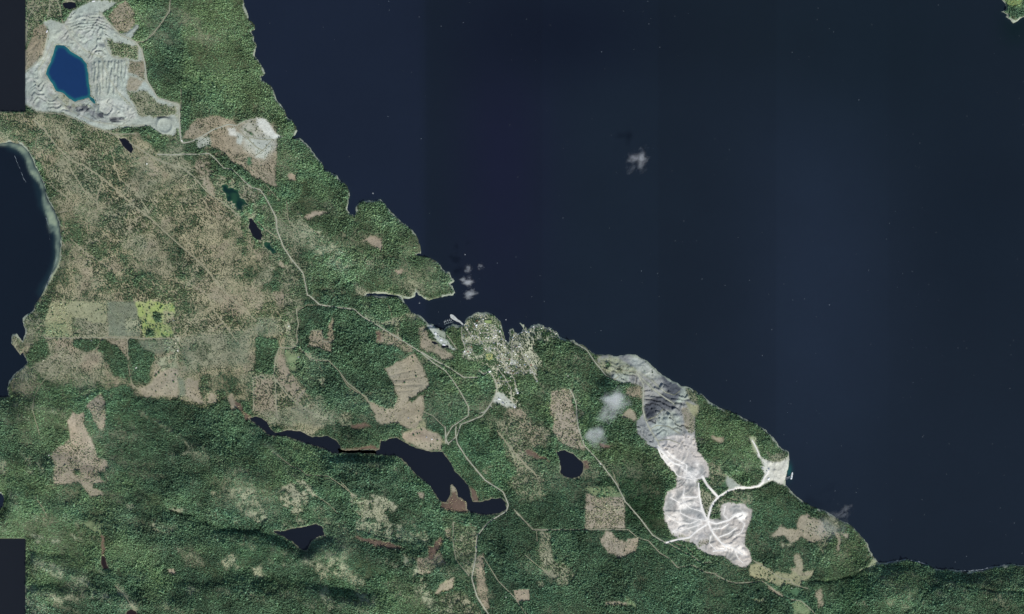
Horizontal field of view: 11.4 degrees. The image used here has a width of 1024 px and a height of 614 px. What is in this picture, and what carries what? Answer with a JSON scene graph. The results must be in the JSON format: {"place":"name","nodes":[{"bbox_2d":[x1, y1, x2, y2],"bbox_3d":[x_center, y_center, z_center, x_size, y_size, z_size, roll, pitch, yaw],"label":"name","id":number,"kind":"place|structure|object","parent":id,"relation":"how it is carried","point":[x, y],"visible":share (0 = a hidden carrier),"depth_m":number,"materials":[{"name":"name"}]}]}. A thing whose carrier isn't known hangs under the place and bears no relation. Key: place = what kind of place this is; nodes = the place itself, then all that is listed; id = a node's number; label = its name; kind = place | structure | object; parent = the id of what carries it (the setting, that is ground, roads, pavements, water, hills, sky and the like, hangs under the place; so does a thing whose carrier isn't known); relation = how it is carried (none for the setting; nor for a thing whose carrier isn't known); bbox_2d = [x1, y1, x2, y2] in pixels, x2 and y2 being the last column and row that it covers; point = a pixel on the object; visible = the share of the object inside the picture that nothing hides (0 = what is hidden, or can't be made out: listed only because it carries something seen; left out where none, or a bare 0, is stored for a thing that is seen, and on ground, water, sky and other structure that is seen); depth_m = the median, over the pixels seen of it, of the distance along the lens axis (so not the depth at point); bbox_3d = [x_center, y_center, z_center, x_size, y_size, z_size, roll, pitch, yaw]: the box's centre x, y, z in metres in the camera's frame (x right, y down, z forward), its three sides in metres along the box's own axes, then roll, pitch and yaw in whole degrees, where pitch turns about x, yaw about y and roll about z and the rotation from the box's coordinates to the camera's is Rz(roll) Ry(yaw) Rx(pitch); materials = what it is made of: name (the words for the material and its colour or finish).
{"place":"outdoors","nodes":[
{"label":"outdoors","id":0,"kind":"place"},
{"bbox_2d":[26,32,48,70],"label":"road","id":1,"kind":"structure","parent":0,"point":[43,54],"depth_m":59963.27,"materials":[{"name":"grey gravel"}]},
{"bbox_2d":[32,371,50,434],"bbox_3d":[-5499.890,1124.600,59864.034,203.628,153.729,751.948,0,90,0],"label":"track","id":2,"kind":"structure","parent":0,"point":[33,402],"depth_m":59882.41,"materials":[{"name":"green plant"}]},
{"bbox_2d":[46,45,89,101],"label":"lake","id":3,"kind":"structure","parent":0,"point":[67,73],"depth_m":59992.00,"materials":[{"name":"liquid"}]},
{"bbox_2d":[63,2,75,8],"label":"pond","id":4,"kind":"structure","parent":0,"point":[69,5],"depth_m":59951.64,"materials":[{"name":"liquid"}]},
{"bbox_2d":[25,104,135,134],"bbox_3d":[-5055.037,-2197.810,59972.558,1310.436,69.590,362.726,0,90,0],"label":"track","id":5,"kind":"structure","parent":0,"point":[80,121],"depth_m":59951.88,"materials":[{"name":"grey gravel"}]},
{"bbox_2d":[51,95,148,125],"bbox_3d":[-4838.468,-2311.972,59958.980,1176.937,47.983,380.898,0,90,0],"label":"road","id":6,"kind":"structure","parent":0,"point":[102,122],"depth_m":59945.84,"materials":[{"name":"grey gravel"}]},
{"bbox_2d":[101,556,107,568],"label":"pond","id":7,"kind":"structure","parent":0,"point":[103,562],"depth_m":59912.68,"materials":[{"name":"liquid"}]},
{"bbox_2d":[102,60,135,109],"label":"road","id":8,"kind":"structure","parent":0,"point":[114,86],"depth_m":59934.77,"materials":[{"name":"grey gravel"}]},
{"bbox_2d":[119,138,132,152],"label":"pond","id":9,"kind":"structure","parent":0,"point":[126,144],"depth_m":59951.57,"materials":[{"name":"liquid"}]},
{"bbox_2d":[78,337,173,338],"bbox_3d":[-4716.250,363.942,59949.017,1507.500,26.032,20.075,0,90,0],"label":"track","id":10,"kind":"structure","parent":0,"point":[119,337],"depth_m":59948.56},
{"bbox_2d":[110,149,148,212],"bbox_3d":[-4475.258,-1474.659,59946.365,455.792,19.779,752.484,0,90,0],"label":"track","id":11,"kind":"structure","parent":0,"point":[125,183],"depth_m":59943.99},
{"bbox_2d":[126,609,136,613],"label":"pond","id":12,"kind":"structure","parent":0,"point":[130,611],"depth_m":59857.93,"materials":[{"name":"liquid"}]},
{"bbox_2d":[100,12,183,142],"bbox_3d":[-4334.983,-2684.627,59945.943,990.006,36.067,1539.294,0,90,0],"label":"road","id":13,"kind":"structure","parent":0,"point":[146,74],"depth_m":59947.52,"materials":[{"name":"grey gravel"}]},
{"bbox_2d":[49,136,255,320],"bbox_3d":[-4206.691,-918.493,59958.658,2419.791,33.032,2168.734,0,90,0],"label":"track","id":14,"kind":"structure","parent":0,"point":[156,224],"depth_m":59954.57,"materials":[{"name":"brown soil"}]},
{"bbox_2d":[139,0,170,41],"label":"track","id":15,"kind":"structure","parent":0,"point":[159,25],"depth_m":59960.15,"materials":[{"name":"grey gravel"}]},
{"bbox_2d":[115,135,240,217],"bbox_3d":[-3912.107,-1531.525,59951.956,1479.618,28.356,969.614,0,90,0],"label":"track","id":16,"kind":"structure","parent":0,"point":[185,170],"depth_m":59941.62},
{"bbox_2d":[184,124,236,142],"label":"road","id":17,"kind":"structure","parent":0,"point":[210,131],"depth_m":59935.10,"materials":[{"name":"grey gravel"}]},
{"bbox_2d":[193,286,236,340],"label":"track","id":18,"kind":"structure","parent":0,"point":[215,312],"depth_m":59960.80,"materials":[{"name":"beige soil"}]},
{"bbox_2d":[157,153,307,294],"bbox_3d":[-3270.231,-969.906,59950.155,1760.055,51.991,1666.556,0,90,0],"label":"road","id":19,"kind":"structure","parent":0,"point":[251,187],"depth_m":59938.21,"materials":[{"name":"grey asphalt"}]},
{"bbox_2d":[221,184,246,209],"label":"pond","id":20,"kind":"structure","parent":0,"point":[232,195],"depth_m":59942.80,"materials":[{"name":"liquid"}]},
{"bbox_2d":[249,218,261,239],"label":"pond","id":21,"kind":"structure","parent":0,"point":[255,230],"depth_m":59949.35,"materials":[{"name":"liquid"}]},
{"bbox_2d":[253,376,260,408],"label":"track","id":22,"kind":"structure","parent":0,"point":[253,390],"depth_m":59957.89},
{"bbox_2d":[264,242,276,253],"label":"pond","id":23,"kind":"structure","parent":0,"point":[267,245],"depth_m":59956.78,"materials":[{"name":"liquid"}]},
{"bbox_2d":[250,416,340,452],"bbox_3d":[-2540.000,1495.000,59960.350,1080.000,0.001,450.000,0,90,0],"label":"lake","id":24,"kind":"structure","parent":0,"point":[328,443],"depth_m":59960.35,"materials":[{"name":"liquid"}]},
{"bbox_2d":[274,524,323,549],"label":"lake","id":25,"kind":"structure","parent":0,"point":[302,538],"depth_m":59941.85,"materials":[{"name":"liquid"}]},
{"bbox_2d":[274,309,327,419],"bbox_3d":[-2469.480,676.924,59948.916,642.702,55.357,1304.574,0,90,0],"label":"track","id":26,"kind":"structure","parent":0,"point":[274,370],"depth_m":59963.06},
{"bbox_2d":[277,455,352,494],"bbox_3d":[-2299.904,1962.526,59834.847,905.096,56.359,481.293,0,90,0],"label":"track","id":27,"kind":"structure","parent":0,"point":[312,475],"depth_m":59830.03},
{"bbox_2d":[300,348,371,408],"bbox_3d":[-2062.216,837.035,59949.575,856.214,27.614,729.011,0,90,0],"label":"track","id":28,"kind":"structure","parent":0,"point":[340,373],"depth_m":59945.33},
{"bbox_2d":[307,295,373,322],"bbox_3d":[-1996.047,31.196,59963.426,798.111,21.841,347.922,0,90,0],"label":"road","id":29,"kind":"structure","parent":0,"point":[340,307],"depth_m":59961.32,"materials":[{"name":"grey asphalt"}]},
{"bbox_2d":[375,324,468,443],"bbox_3d":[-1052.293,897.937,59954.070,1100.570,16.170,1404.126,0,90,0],"label":"road","id":30,"kind":"structure","parent":0,"point":[441,368],"depth_m":59953.09,"materials":[{"name":"grey asphalt"}]},
{"bbox_2d":[339,438,506,514],"bbox_3d":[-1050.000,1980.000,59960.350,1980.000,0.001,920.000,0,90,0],"label":"lake","id":31,"kind":"structure","parent":0,"point":[437,473],"depth_m":59960.35,"materials":[{"name":"liquid"}]},
{"bbox_2d":[422,352,477,377],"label":"road","id":32,"kind":"structure","parent":0,"point":[449,367],"depth_m":59956.22,"materials":[{"name":"grey asphalt"}]},
{"bbox_2d":[453,522,468,574],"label":"track","id":33,"kind":"structure","parent":0,"point":[454,549],"depth_m":59930.36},
{"bbox_2d":[449,405,491,442],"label":"road","id":34,"kind":"structure","parent":0,"point":[469,421],"depth_m":59953.64,"materials":[{"name":"grey asphalt"}]},
{"bbox_2d":[455,429,508,613],"bbox_3d":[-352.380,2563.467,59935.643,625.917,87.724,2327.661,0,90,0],"label":"road","id":35,"kind":"structure","parent":0,"point":[486,524],"depth_m":59955.93,"materials":[{"name":"grey gravel"}]},
{"bbox_2d":[479,370,496,412],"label":"road","id":36,"kind":"structure","parent":0,"point":[496,389],"depth_m":59952.32,"materials":[{"name":"grey asphalt"}]},
{"bbox_2d":[486,353,492,359],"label":"playing field","id":37,"kind":"structure","parent":0,"point":[489,358],"depth_m":59945.69,"materials":[{"name":"green plant"}]},
{"bbox_2d":[483,557,525,613],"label":"track","id":38,"kind":"structure","parent":0,"point":[501,584],"depth_m":59949.16,"materials":[{"name":"soil"}]},
{"bbox_2d":[495,346,515,385],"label":"street","id":39,"kind":"structure","parent":0,"point":[506,365],"depth_m":59949.28,"materials":[{"name":"grey asphalt"}]},
{"bbox_2d":[0,0,1023,613],"bbox_3d":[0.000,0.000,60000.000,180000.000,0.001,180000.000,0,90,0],"label":"sea","id":40,"kind":"structure","parent":0,"point":[766,196],"depth_m":60000.00,"materials":[{"name":"liquid"}]},
{"bbox_2d":[450,314,463,324],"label":"breakwater","id":41,"kind":"object","parent":40,"relation":"in","point":[452,316],"visible":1,"depth_m":59995.00,"materials":[{"name":"grey stone"}]},
{"bbox_2d":[0,0,1023,613],"bbox_3d":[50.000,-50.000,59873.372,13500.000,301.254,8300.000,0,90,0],"label":"terrain","id":42,"kind":"structure","parent":0,"point":[90,28],"depth_m":59949.46,"materials":[{"name":"green plant"}]},
{"bbox_2d":[0,0,1022,613],"bbox_3d":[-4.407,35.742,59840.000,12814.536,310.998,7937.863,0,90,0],"label":"scrub woodland","id":43,"kind":"object","parent":42,"relation":"on","point":[306,376],"visible":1,"depth_m":59941.40,"materials":[{"name":"green plant"}]},
{"bbox_2d":[0,0,1023,613],"bbox_3d":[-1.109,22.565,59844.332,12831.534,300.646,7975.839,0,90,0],"label":"conifer forest","id":44,"kind":"object","parent":42,"relation":"on","point":[174,56],"visible":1,"depth_m":59925.32,"materials":[{"name":"green plant"}]},
{"bbox_2d":[498,432,536,475],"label":"track","id":45,"kind":"structure","parent":0,"point":[514,452],"depth_m":59950.90,"materials":[{"name":"beige soil"}]},
{"bbox_2d":[557,450,582,477],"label":"lake","id":46,"kind":"structure","parent":0,"point":[571,464],"depth_m":59945.77,"materials":[{"name":"liquid"}]},
{"bbox_2d":[573,342,605,374],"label":"road","id":47,"kind":"structure","parent":0,"point":[591,356],"depth_m":59971.44,"materials":[{"name":"grey asphalt"}]},
{"bbox_2d":[516,513,716,573],"bbox_3d":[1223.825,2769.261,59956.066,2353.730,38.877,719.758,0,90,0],"label":"track","id":48,"kind":"structure","parent":0,"point":[615,529],"depth_m":59958.57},
{"bbox_2d":[569,389,665,542],"bbox_3d":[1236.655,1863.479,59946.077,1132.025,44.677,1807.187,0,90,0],"label":"road","id":49,"kind":"structure","parent":0,"point":[607,472],"depth_m":59948.33,"materials":[{"name":"grey gravel"}]},
{"bbox_2d":[636,372,659,446],"bbox_3d":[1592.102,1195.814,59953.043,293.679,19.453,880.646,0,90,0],"label":"road","id":50,"kind":"structure","parent":0,"point":[643,409],"depth_m":59950.91,"materials":[{"name":"grey gravel"}]},
{"bbox_2d":[637,373,673,403],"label":"road","id":51,"kind":"structure","parent":0,"point":[654,389],"depth_m":59946.11,"materials":[{"name":"grey gravel"}]},
{"bbox_2d":[658,446,682,465],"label":"haul road","id":52,"kind":"structure","parent":0,"point":[668,458],"depth_m":59947.40,"materials":[{"name":"white gravel"}]},
{"bbox_2d":[666,524,706,542],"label":"haul road","id":53,"kind":"structure","parent":0,"point":[687,537],"depth_m":59945.80,"materials":[{"name":"white gravel"}]},
{"bbox_2d":[669,543,709,562],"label":"track","id":54,"kind":"structure","parent":0,"point":[688,554],"depth_m":59947.02,"materials":[{"name":"grey soil"}]},
{"bbox_2d":[698,483,707,519],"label":"haul road","id":55,"kind":"structure","parent":0,"point":[700,501],"depth_m":59942.12,"materials":[{"name":"white gravel"}]},
{"bbox_2d":[701,475,717,496],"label":"haul road","id":56,"kind":"structure","parent":0,"point":[709,487],"depth_m":59934.12,"materials":[{"name":"white gravel"}]},
{"bbox_2d":[707,490,728,519],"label":"haul road","id":57,"kind":"structure","parent":0,"point":[720,495],"depth_m":59941.09,"materials":[{"name":"white gravel"}]},
{"bbox_2d":[707,522,742,554],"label":"haul road","id":58,"kind":"structure","parent":0,"point":[720,541],"depth_m":59946.34,"materials":[{"name":"white gravel"}]},
{"bbox_2d":[707,512,746,523],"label":"haul road","id":59,"kind":"structure","parent":0,"point":[727,520],"depth_m":59940.88,"materials":[{"name":"white gravel"}]},
{"bbox_2d":[729,471,768,490],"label":"haul road","id":60,"kind":"structure","parent":0,"point":[751,487],"depth_m":59938.84,"materials":[{"name":"white gravel"}]},
{"bbox_2d":[715,574,814,613],"bbox_3d":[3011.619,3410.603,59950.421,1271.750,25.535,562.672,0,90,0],"label":"track","id":61,"kind":"structure","parent":0,"point":[769,586],"depth_m":59952.31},
{"bbox_2d":[753,560,807,588],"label":"track","id":62,"kind":"structure","parent":0,"point":[778,576],"depth_m":59944.36,"materials":[{"name":"beige soil"}]}
]}

